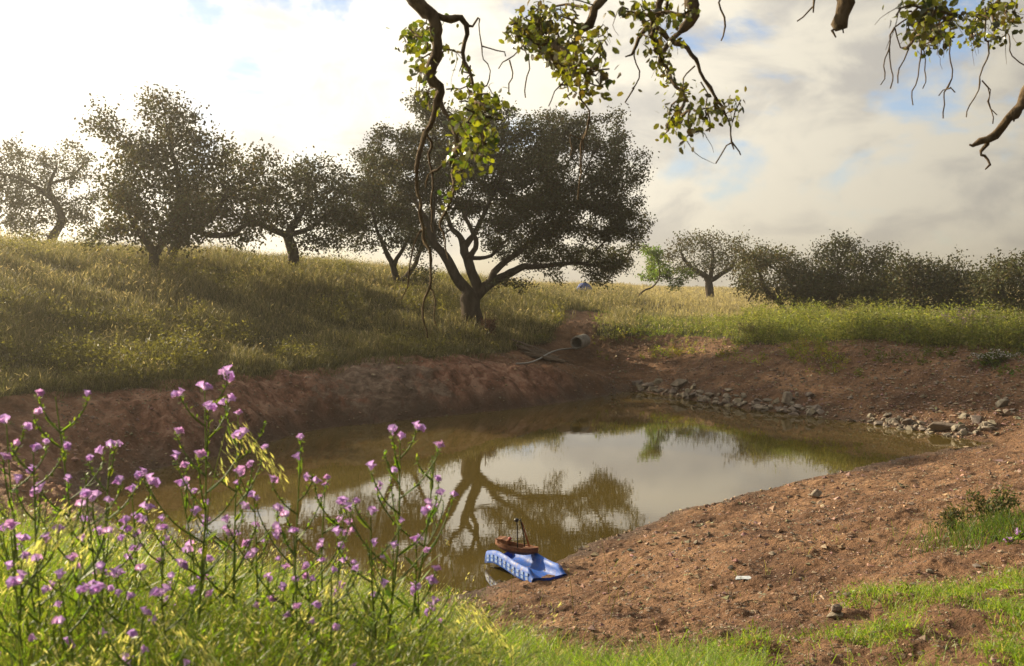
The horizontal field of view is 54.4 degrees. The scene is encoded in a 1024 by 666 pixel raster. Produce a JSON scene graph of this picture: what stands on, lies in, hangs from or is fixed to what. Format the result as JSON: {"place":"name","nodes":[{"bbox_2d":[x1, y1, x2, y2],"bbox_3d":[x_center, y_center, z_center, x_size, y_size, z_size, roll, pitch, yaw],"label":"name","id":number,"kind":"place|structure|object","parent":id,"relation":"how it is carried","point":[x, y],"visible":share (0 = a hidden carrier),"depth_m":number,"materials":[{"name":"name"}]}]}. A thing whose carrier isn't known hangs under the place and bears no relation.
{"place":"outdoors","nodes":[
{"label":"outdoors","id":0,"kind":"place"},
{"bbox_2d":[0,222,640,401],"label":"ridge grass","id":1,"kind":"structure","parent":0,"point":[22,266],"depth_m":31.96,"materials":[{"name":"plant"}]},
{"bbox_2d":[0,253,1023,665],"bbox_3d":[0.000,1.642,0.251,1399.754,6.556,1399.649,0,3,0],"label":"ground","id":2,"kind":"structure","parent":0,"point":[428,395],"depth_m":19.01,"materials":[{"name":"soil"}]},
{"bbox_2d":[0,532,74,665],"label":"bugloss","id":3,"kind":"object","parent":2,"relation":"on","point":[11,581],"visible":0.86,"depth_m":2.37,"materials":[{"name":"green plant"}]},
{"bbox_2d":[0,414,77,665],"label":"bugloss","id":4,"kind":"object","parent":2,"relation":"on","point":[4,418],"visible":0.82,"depth_m":2.64,"materials":[{"name":"green plant"}]},
{"bbox_2d":[0,509,89,665],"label":"bugloss","id":5,"kind":"object","parent":2,"relation":"on","point":[10,524],"visible":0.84,"depth_m":2.34,"materials":[{"name":"green plant"}]},
{"bbox_2d":[0,522,104,665],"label":"brome stalk","id":6,"kind":"object","parent":2,"relation":"on","point":[38,542],"visible":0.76,"depth_m":2.42,"materials":[{"name":"plant"}]},
{"bbox_2d":[0,131,108,242],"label":"holm oak","id":7,"kind":"object","parent":2,"relation":"on","point":[46,188],"visible":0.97,"depth_m":49.45,"materials":[{"name":"green plant"}]},
{"bbox_2d":[0,438,122,665],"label":"bugloss","id":8,"kind":"object","parent":2,"relation":"on","point":[34,490],"visible":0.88,"depth_m":2.56,"materials":[{"name":"green plant"}]},
{"bbox_2d":[28,561,106,665],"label":"bugloss","id":9,"kind":"object","parent":2,"relation":"on","point":[59,573],"visible":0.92,"depth_m":2.26,"materials":[{"name":"green plant"}]},
{"bbox_2d":[22,505,117,640],"bbox_3d":[-1.121,0.864,2.537,0.270,0.859,0.044,0,3,7],"label":"brome stalk","id":10,"kind":"object","parent":2,"relation":"on","point":[69,526],"visible":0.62,"depth_m":2.53,"materials":[{"name":"plant"}]},
{"bbox_2d":[16,389,130,648],"bbox_3d":[-1.207,0.728,2.793,0.312,1.155,0.273,0,3,0],"label":"bugloss","id":11,"kind":"object","parent":2,"relation":"on","point":[39,410],"visible":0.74,"depth_m":2.73,"materials":[{"name":"green plant"}]},
{"bbox_2d":[53,475,146,665],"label":"bugloss","id":12,"kind":"object","parent":2,"relation":"on","point":[84,493],"visible":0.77,"depth_m":2.65,"materials":[{"name":"green plant"}]},
{"bbox_2d":[70,439,150,651],"bbox_3d":[-1.139,0.800,2.786,0.237,1.012,0.287,1,3,20],"label":"bugloss","id":13,"kind":"object","parent":2,"relation":"on","point":[110,443],"visible":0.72,"depth_m":2.79,"materials":[{"name":"green plant"}]},
{"bbox_2d":[88,581,151,665],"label":"bugloss","id":14,"kind":"object","parent":2,"relation":"on","point":[97,587],"visible":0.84,"depth_m":2.23,"materials":[{"name":"purple plant"}]},
{"bbox_2d":[91,623,156,665],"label":"brome stalk","id":15,"kind":"object","parent":2,"relation":"on","point":[121,655],"visible":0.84,"depth_m":2.18,"materials":[{"name":"plant"}]},
{"bbox_2d":[92,484,174,629],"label":"bugloss","id":16,"kind":"object","parent":2,"relation":"on","point":[139,515],"visible":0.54,"depth_m":2.96,"materials":[{"name":"green plant"}]},
{"bbox_2d":[58,81,229,272],"bbox_3d":[-12.640,-5.173,34.063,6.044,6.692,5.148,0,3,0],"label":"holm oak","id":17,"kind":"object","parent":2,"relation":"on","point":[126,198],"visible":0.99,"depth_m":33.72,"materials":[{"name":"green plant"}]},
{"bbox_2d":[101,628,191,665],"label":"bugloss","id":18,"kind":"object","parent":2,"relation":"on","point":[132,633],"visible":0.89,"depth_m":2.15,"materials":[{"name":"purple plant"}]},
{"bbox_2d":[115,523,200,654],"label":"bugloss","id":19,"kind":"object","parent":2,"relation":"on","point":[183,564],"visible":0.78,"depth_m":2.79,"materials":[{"name":"green plant"}]},
{"bbox_2d":[136,583,195,665],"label":"bugloss","id":20,"kind":"object","parent":2,"relation":"on","point":[156,591],"visible":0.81,"depth_m":2.33,"materials":[{"name":"purple plant"}]},
{"bbox_2d":[146,620,224,665],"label":"brome stalk","id":21,"kind":"object","parent":2,"relation":"on","point":[216,662],"visible":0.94,"depth_m":2.23,"materials":[{"name":"plant"}]},
{"bbox_2d":[120,365,256,658],"bbox_3d":[-0.891,0.693,2.807,0.413,1.216,0.269,0,3,0],"label":"bugloss","id":22,"kind":"object","parent":2,"relation":"on","point":[228,376],"visible":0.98,"depth_m":2.77,"materials":[{"name":"green plant"}]},
{"bbox_2d":[155,461,233,633],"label":"bugloss","id":23,"kind":"object","parent":2,"relation":"on","point":[184,464],"visible":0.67,"depth_m":2.94,"materials":[{"name":"green plant"}]},
{"bbox_2d":[165,514,272,630],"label":"bugloss","id":24,"kind":"object","parent":2,"relation":"on","point":[210,558],"visible":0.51,"depth_m":3.05,"materials":[{"name":"green plant"}]},
{"bbox_2d":[154,120,294,262],"bbox_3d":[-10.519,-4.948,36.458,5.204,5.412,5.237,0,3,0],"label":"holm oak","id":25,"kind":"object","parent":2,"relation":"on","point":[234,187],"visible":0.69,"depth_m":36.19,"materials":[{"name":"green plant"}]},
{"bbox_2d":[182,398,268,644],"bbox_3d":[-0.844,0.759,2.956,0.255,1.122,0.281,-1,3,-17],"label":"bugloss","id":26,"kind":"object","parent":2,"relation":"on","point":[188,549],"visible":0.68,"depth_m":2.95,"materials":[{"name":"green plant"}]},
{"bbox_2d":[198,421,288,594],"bbox_3d":[-0.784,0.769,2.885,0.277,1.038,0.052,0,3,-7],"label":"brome stalk","id":27,"kind":"object","parent":2,"relation":"on","point":[268,460],"visible":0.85,"depth_m":2.87,"materials":[{"name":"plant"}]},
{"bbox_2d":[205,479,289,660],"bbox_3d":[-0.750,0.880,2.995,0.210,0.897,0.297,2,3,39],"label":"bugloss","id":28,"kind":"object","parent":2,"relation":"on","point":[225,518],"visible":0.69,"depth_m":2.95,"materials":[{"name":"green plant"}]},
{"bbox_2d":[243,521,326,664],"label":"bugloss","id":29,"kind":"object","parent":2,"relation":"on","point":[276,535],"visible":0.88,"depth_m":2.64,"materials":[{"name":"green plant"}]},
{"bbox_2d":[245,433,354,659],"bbox_3d":[-0.621,0.801,2.894,0.283,1.009,0.255,-2,3,-39],"label":"bugloss","id":30,"kind":"object","parent":2,"relation":"on","point":[306,477],"visible":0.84,"depth_m":2.87,"materials":[{"name":"green plant"}]},
{"bbox_2d":[229,146,371,271],"bbox_3d":[-8.136,-4.775,38.921,5.754,5.277,4.678,0,3,0],"label":"holm oak","id":31,"kind":"object","parent":2,"relation":"on","point":[306,182],"visible":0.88,"depth_m":38.64,"materials":[{"name":"green plant"}]},
{"bbox_2d":[278,564,342,665],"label":"bugloss","id":32,"kind":"object","parent":2,"relation":"on","point":[305,567],"visible":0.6,"depth_m":2.68,"materials":[{"name":"green plant"}]},
{"bbox_2d":[293,564,360,665],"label":"bugloss","id":33,"kind":"object","parent":2,"relation":"on","point":[347,593],"visible":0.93,"depth_m":2.51,"materials":[{"name":"green plant"}]},
{"bbox_2d":[279,476,375,664],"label":"bugloss","id":34,"kind":"object","parent":2,"relation":"on","point":[285,514],"visible":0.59,"depth_m":3.01,"materials":[{"name":"green plant"}]},
{"bbox_2d":[301,494,356,655],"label":"bugloss","id":35,"kind":"object","parent":2,"relation":"on","point":[352,562],"visible":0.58,"depth_m":2.97,"materials":[{"name":"green plant"}]},
{"bbox_2d":[294,573,379,659],"bbox_3d":[-0.478,0.967,2.746,0.272,0.615,0.058,0,3,0],"label":"brome stalk","id":36,"kind":"object","parent":2,"relation":"on","point":[326,591],"visible":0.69,"depth_m":2.74,"materials":[{"name":"plant"}]},
{"bbox_2d":[315,135,441,286],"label":"holm oak","id":37,"kind":"object","parent":2,"relation":"on","point":[374,222],"visible":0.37,"depth_m":42.39,"materials":[{"name":"green plant"}]},
{"bbox_2d":[331,497,440,661],"bbox_3d":[-0.354,0.887,2.858,0.300,0.856,0.187,0,3,0],"label":"bugloss","id":38,"kind":"object","parent":2,"relation":"on","point":[372,510],"visible":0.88,"depth_m":2.82,"materials":[{"name":"green plant"}]},
{"bbox_2d":[334,421,445,664],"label":"bugloss","id":39,"kind":"object","parent":2,"relation":"on","point":[392,429],"visible":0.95,"depth_m":2.83,"materials":[{"name":"green plant"}]},
{"bbox_2d":[364,452,458,663],"bbox_3d":[-0.323,0.839,2.982,0.282,0.987,0.246,1,3,13],"label":"bugloss","id":40,"kind":"object","parent":2,"relation":"on","point":[427,550],"visible":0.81,"depth_m":2.97,"materials":[{"name":"green plant"}]},
{"bbox_2d":[402,581,443,662],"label":"bugloss","id":41,"kind":"object","parent":2,"relation":"on","point":[413,591],"visible":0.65,"depth_m":2.94,"materials":[{"name":"green plant"}]},
{"bbox_2d":[409,265,439,286],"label":"shrub","id":42,"kind":"object","parent":2,"relation":"on","point":[427,280],"visible":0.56,"depth_m":43.92,"materials":[{"name":"plant"}]},
{"bbox_2d":[445,539,456,610],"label":"grass stalk","id":43,"kind":"object","parent":2,"relation":"on","point":[451,565],"depth_m":8.58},
{"bbox_2d":[416,621,494,665],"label":"brome stalk","id":44,"kind":"object","parent":2,"relation":"on","point":[464,644],"visible":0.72,"depth_m":2.74,"materials":[{"name":"plant"}]},
{"bbox_2d":[431,599,513,659],"bbox_3d":[-0.130,1.053,2.950,0.272,0.537,0.049,0,3,-6],"label":"brome stalk","id":45,"kind":"object","parent":2,"relation":"on","point":[484,618],"visible":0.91,"depth_m":2.94,"materials":[{"name":"plant"}]},
{"bbox_2d":[479,309,499,335],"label":"shrub","id":46,"kind":"object","parent":2,"relation":"on","point":[489,323],"visible":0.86,"depth_m":36.30,"materials":[{"name":"plant"}]},
{"bbox_2d":[345,84,659,328],"bbox_3d":[-0.184,-4.645,37.135,11.860,9.255,6.737,-1,3,-11],"label":"holm oak","id":47,"kind":"object","parent":2,"relation":"on","point":[548,196],"visible":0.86,"depth_m":36.63,"materials":[{"name":"green plant"}]},
{"bbox_2d":[511,569,512,602],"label":"grass stalk","id":48,"kind":"object","parent":2,"relation":"on","point":[511,585],"depth_m":9.96,"materials":[{"name":"plant"}]},
{"bbox_2d":[510,339,566,362],"bbox_3d":[0.922,0.635,35.675,2.241,0.793,1.335,1,3,14],"label":"wooden panel","id":49,"kind":"object","parent":2,"relation":"on","point":[535,351],"visible":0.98,"depth_m":35.58,"materials":[{"name":"brown wood"}]},
{"bbox_2d":[516,348,572,364],"bbox_3d":[1.213,0.809,35.604,0.321,0.233,6.554,1,3,19],"label":"hose","id":50,"kind":"object","parent":2,"relation":"on","point":[542,357],"visible":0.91,"depth_m":34.88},
{"bbox_2d":[570,334,589,349],"bbox_3d":[2.616,0.333,38.089,0.518,0.556,0.992,1,3,21],"label":"drain pipe","id":51,"kind":"object","parent":2,"relation":"on","point":[579,341],"visible":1,"depth_m":37.95,"materials":[{"name":"concrete"}]},
{"bbox_2d":[577,282,591,290],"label":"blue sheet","id":52,"kind":"object","parent":2,"relation":"on","point":[584,284],"visible":0.47,"depth_m":56.67,"materials":[{"name":"plastic"}]},
{"bbox_2d":[596,521,608,593],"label":"grass stalk","id":53,"kind":"object","parent":2,"relation":"on","point":[605,560],"depth_m":9.55,"materials":[{"name":"plant"}]},
{"bbox_2d":[610,567,633,617],"bbox_3d":[0.781,1.853,7.092,0.167,0.386,0.017,0,3,0],"label":"grass stalk","id":54,"kind":"object","parent":2,"relation":"on","point":[618,591],"depth_m":7.09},
{"bbox_2d":[632,380,642,385],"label":"rock","id":55,"kind":"object","parent":2,"relation":"on","point":[639,382],"visible":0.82,"depth_m":35.62,"materials":[{"name":"stone"}]},
{"bbox_2d":[642,382,653,386],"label":"rock","id":56,"kind":"object","parent":2,"relation":"on","point":[648,384],"visible":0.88,"depth_m":35.41,"materials":[{"name":"stone"}]},
{"bbox_2d":[653,378,662,384],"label":"rock","id":57,"kind":"object","parent":2,"relation":"on","point":[657,381],"visible":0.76,"depth_m":35.52,"materials":[{"name":"stone"}]},
{"bbox_2d":[635,243,699,295],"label":"sapling","id":58,"kind":"object","parent":2,"relation":"on","point":[653,270],"visible":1,"depth_m":56.51,"materials":[{"name":"green plant"}]},
{"bbox_2d":[670,379,687,387],"bbox_3d":[5.751,1.768,34.223,0.641,0.406,0.378,-1,3,-23],"label":"rock","id":59,"kind":"object","parent":2,"relation":"on","point":[679,383],"visible":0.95,"depth_m":34.09,"materials":[{"name":"stone"}]},
{"bbox_2d":[386,0,1023,337],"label":"holm oak","id":60,"kind":"object","parent":2,"relation":"on","point":[553,51],"visible":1,"depth_m":4.42,"materials":[{"name":"green plant"}]},
{"bbox_2d":[655,225,755,300],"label":"holm oak","id":61,"kind":"object","parent":2,"relation":"on","point":[709,278],"visible":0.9,"depth_m":71.72,"materials":[{"name":"green plant"}]},
{"bbox_2d":[735,576,750,579],"bbox_3d":[2.145,2.260,9.193,0.190,0.014,0.100,0,3,0],"label":"plastic scrap","id":62,"kind":"object","parent":2,"relation":"on","point":[743,577],"visible":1,"depth_m":9.19,"materials":[{"name":"plastic"}]},
{"bbox_2d":[736,600,770,605],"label":"twig","id":63,"kind":"object","parent":2,"relation":"on","point":[752,600],"visible":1,"depth_m":7.04,"materials":[{"name":"wood"}]},
{"bbox_2d":[736,320,773,334],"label":"shrub","id":64,"kind":"object","parent":2,"relation":"on","point":[749,327],"visible":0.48,"depth_m":37.65,"materials":[{"name":"plant"}]},
{"bbox_2d":[756,405,763,410],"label":"rock","id":65,"kind":"object","parent":2,"relation":"on","point":[759,408],"visible":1,"depth_m":29.79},
{"bbox_2d":[772,397,779,403],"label":"rock","id":66,"kind":"object","parent":2,"relation":"on","point":[776,401],"visible":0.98,"depth_m":29.90,"materials":[{"name":"stone"}]},
{"bbox_2d":[722,237,834,310],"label":"holm oak","id":67,"kind":"object","parent":2,"relation":"on","point":[759,262],"visible":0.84,"depth_m":55.67,"materials":[{"name":"green plant"}]},
{"bbox_2d":[781,391,792,403],"bbox_3d":[8.241,1.962,29.799,0.307,0.419,0.411,1,3,26],"label":"rock","id":68,"kind":"object","parent":2,"relation":"on","point":[787,397],"visible":0.95,"depth_m":29.69,"materials":[{"name":"stone"}]},
{"bbox_2d":[788,406,796,411],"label":"rock","id":69,"kind":"object","parent":2,"relation":"on","point":[792,408],"visible":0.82,"depth_m":29.11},
{"bbox_2d":[587,292,1023,377],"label":"bank weeds","id":70,"kind":"object","parent":2,"relation":"on","point":[852,325],"visible":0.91,"depth_m":33.80,"materials":[{"name":"plant"}]},
{"bbox_2d":[766,264,851,310],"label":"holm oak","id":71,"kind":"object","parent":2,"relation":"on","point":[789,284],"visible":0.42,"depth_m":54.98,"materials":[{"name":"green plant"}]},
{"bbox_2d":[806,409,812,415],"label":"rock","id":72,"kind":"object","parent":2,"relation":"on","point":[809,412],"visible":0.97,"depth_m":28.67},
{"bbox_2d":[805,392,814,396],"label":"rock","id":73,"kind":"object","parent":2,"relation":"on","point":[809,394],"visible":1,"depth_m":29.71,"materials":[{"name":"stone"}]},
{"bbox_2d":[810,489,821,497],"bbox_3d":[4.819,2.559,15.764,0.157,0.164,0.243,2,3,34],"label":"rock","id":74,"kind":"object","parent":2,"relation":"on","point":[815,493],"visible":1,"depth_m":15.71,"materials":[{"name":"stone"}]},
{"bbox_2d":[812,404,821,409],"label":"rock","id":75,"kind":"object","parent":2,"relation":"on","point":[817,407],"visible":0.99,"depth_m":28.73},
{"bbox_2d":[816,408,823,414],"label":"rock","id":76,"kind":"object","parent":2,"relation":"on","point":[819,411],"visible":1,"depth_m":28.51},
{"bbox_2d":[826,612,842,618],"bbox_3d":[1.940,1.690,5.966,0.123,0.032,0.070,0,3,-6],"label":"rock","id":77,"kind":"object","parent":2,"relation":"on","point":[834,615],"visible":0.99,"depth_m":5.94,"materials":[{"name":"stone"}]},
{"bbox_2d":[831,604,842,612],"bbox_3d":[1.944,1.647,5.961,0.066,0.056,0.060,0,3,0],"label":"pebble","id":78,"kind":"object","parent":77,"relation":"on","point":[836,608],"visible":1,"depth_m":5.94,"materials":[{"name":"stone"}]},
{"bbox_2d":[776,228,905,311],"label":"holm oak","id":79,"kind":"object","parent":2,"relation":"on","point":[858,284],"visible":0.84,"depth_m":54.01,"materials":[{"name":"green plant"}]},
{"bbox_2d":[853,257,923,302],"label":"holm oak","id":80,"kind":"object","parent":2,"relation":"on","point":[886,285],"visible":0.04,"depth_m":60.64,"materials":[{"name":"green plant"}]},
{"bbox_2d":[884,319,919,340],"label":"flowering shrub","id":81,"kind":"object","parent":2,"relation":"on","point":[903,329],"visible":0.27,"depth_m":33.17,"materials":[{"name":"green plant"}]},
{"bbox_2d":[901,418,912,424],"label":"rock","id":82,"kind":"object","parent":2,"relation":"on","point":[907,421],"visible":0.94,"depth_m":26.07,"materials":[{"name":"stone"}]},
{"bbox_2d":[864,245,970,312],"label":"holm oak","id":83,"kind":"object","parent":2,"relation":"on","point":[910,292],"visible":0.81,"depth_m":51.09,"materials":[{"name":"green plant"}]},
{"bbox_2d":[905,257,975,301],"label":"holm oak","id":84,"kind":"object","parent":2,"relation":"on","point":[940,278],"visible":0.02,"depth_m":58.52,"materials":[{"name":"green plant"}]},
{"bbox_2d":[927,422,960,430],"bbox_3d":[10.917,2.373,25.126,0.811,0.232,0.384,4,-7,22],"label":"rock","id":85,"kind":"object","parent":2,"relation":"on","point":[940,426],"visible":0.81,"depth_m":25.06,"materials":[{"name":"stone"}]},
{"bbox_2d":[951,424,958,431],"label":"rock","id":86,"kind":"object","parent":2,"relation":"on","point":[954,427],"visible":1,"depth_m":24.81,"materials":[{"name":"stone"}]},
{"bbox_2d":[938,501,973,528],"bbox_3d":[4.573,1.921,10.273,0.352,0.341,0.397,1,3,29],"label":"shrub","id":87,"kind":"object","parent":2,"relation":"on","point":[950,512],"visible":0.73,"depth_m":10.28,"materials":[{"name":"green plant"}]},
{"bbox_2d":[906,247,1008,312],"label":"holm oak","id":88,"kind":"object","parent":2,"relation":"on","point":[952,270],"visible":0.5,"depth_m":50.82,"materials":[{"name":"green plant"}]},
{"bbox_2d":[957,424,965,430],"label":"rock","id":89,"kind":"object","parent":2,"relation":"on","point":[961,426],"visible":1,"depth_m":24.74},
{"bbox_2d":[959,413,966,419],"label":"rock","id":90,"kind":"object","parent":2,"relation":"on","point":[962,416],"visible":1,"depth_m":25.36,"materials":[{"name":"stone"}]},
{"bbox_2d":[934,304,1005,339],"bbox_3d":[15.294,-0.328,33.494,2.509,1.292,1.615,0,3,0],"label":"flowering shrub","id":91,"kind":"object","parent":2,"relation":"on","point":[962,317],"visible":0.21,"depth_m":33.32,"materials":[{"name":"green plant"}]},
{"bbox_2d":[970,415,981,422],"bbox_3d":[11.694,2.197,25.035,0.256,0.226,0.417,1,3,13],"label":"rock","id":92,"kind":"object","parent":2,"relation":"on","point":[975,418],"visible":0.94,"depth_m":25.02,"materials":[{"name":"stone"}]},
{"bbox_2d":[981,426,989,430],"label":"rock","id":93,"kind":"object","parent":2,"relation":"on","point":[985,428],"visible":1,"depth_m":24.52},
{"bbox_2d":[951,263,1021,303],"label":"holm oak","id":94,"kind":"object","parent":2,"relation":"on","point":[982,270],"visible":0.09,"depth_m":56.17,"materials":[{"name":"green plant"}]},
{"bbox_2d":[956,480,1020,523],"bbox_3d":[4.885,1.743,10.114,0.603,0.515,0.554,-2,3,-32],"label":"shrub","id":95,"kind":"object","parent":2,"relation":"on","point":[996,502],"visible":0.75,"depth_m":10.07,"materials":[{"name":"plant"}]},
{"bbox_2d":[955,247,1023,315],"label":"holm oak","id":96,"kind":"object","parent":2,"relation":"on","point":[999,283],"visible":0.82,"depth_m":47.78,"materials":[{"name":"green plant"}]},
{"bbox_2d":[970,347,1020,364],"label":"daisy clump","id":97,"kind":"object","parent":2,"relation":"on","point":[1002,353],"visible":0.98,"depth_m":28.34,"materials":[{"name":"green plant"}]},
{"bbox_2d":[995,398,1008,407],"bbox_3d":[12.520,1.826,25.453,0.312,0.270,0.234,-12,12,-12],"label":"rock","id":98,"kind":"object","parent":2,"relation":"on","point":[1001,403],"visible":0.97,"depth_m":25.37,"materials":[{"name":"stone"}]},
{"bbox_2d":[1003,409,1011,414],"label":"rock","id":99,"kind":"object","parent":2,"relation":"on","point":[1007,412],"visible":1,"depth_m":24.89,"materials":[{"name":"stone"}]},
{"bbox_2d":[1001,535,1018,545],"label":"bugloss","id":100,"kind":"object","parent":2,"relation":"on","point":[1009,540],"visible":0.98,"depth_m":8.38,"materials":[{"name":"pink plant"}]},
{"bbox_2d":[1005,253,1023,309],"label":"holm oak","id":101,"kind":"object","parent":2,"relation":"on","point":[1021,296],"visible":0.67,"depth_m":47.17,"materials":[{"name":"green plant"}]},
{"bbox_2d":[1013,528,1023,539],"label":"bugloss","id":102,"kind":"object","parent":2,"relation":"on","point":[1020,533],"visible":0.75,"depth_m":8.63,"materials":[{"name":"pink plant"}]},
{"bbox_2d":[0,485,1023,665],"bbox_3d":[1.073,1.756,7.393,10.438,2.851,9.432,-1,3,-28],"label":"meadow grass","id":103,"kind":"structure","parent":0,"point":[578,659],"depth_m":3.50,"materials":[{"name":"plant"}]},
{"bbox_2d":[0,0,1023,287],"label":"sky","id":104,"kind":"structure","parent":0,"point":[823,145],"materials":[{"name":"white"}]},
{"bbox_2d":[92,392,994,598],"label":"water","id":105,"kind":"structure","parent":0,"point":[559,480],"depth_m":19.70,"materials":[{"name":"liquid"}]},
{"bbox_2d":[485,550,566,581],"bbox_3d":[0.159,2.964,12.720,0.502,0.248,1.360,-1,3,-26],"label":"mattress","id":106,"kind":"object","parent":105,"relation":"on","point":[531,567],"visible":0.94,"depth_m":12.59,"materials":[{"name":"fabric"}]},
{"bbox_2d":[495,518,538,554],"bbox_3d":[0.059,2.630,12.919,0.605,0.465,0.226,1,3,21],"label":"toy boat","id":107,"kind":"object","parent":106,"relation":"on","point":[506,543],"visible":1,"depth_m":12.89,"materials":[{"name":"brown wood"}]},
{"bbox_2d":[874,421,882,424],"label":"rock","id":108,"kind":"object","parent":105,"relation":"in","point":[878,422],"visible":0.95,"depth_m":26.71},
{"bbox_2d":[526,280,1023,344],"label":"field grass","id":109,"kind":"structure","parent":0,"point":[722,301],"depth_m":53.69,"materials":[{"name":"plant"}]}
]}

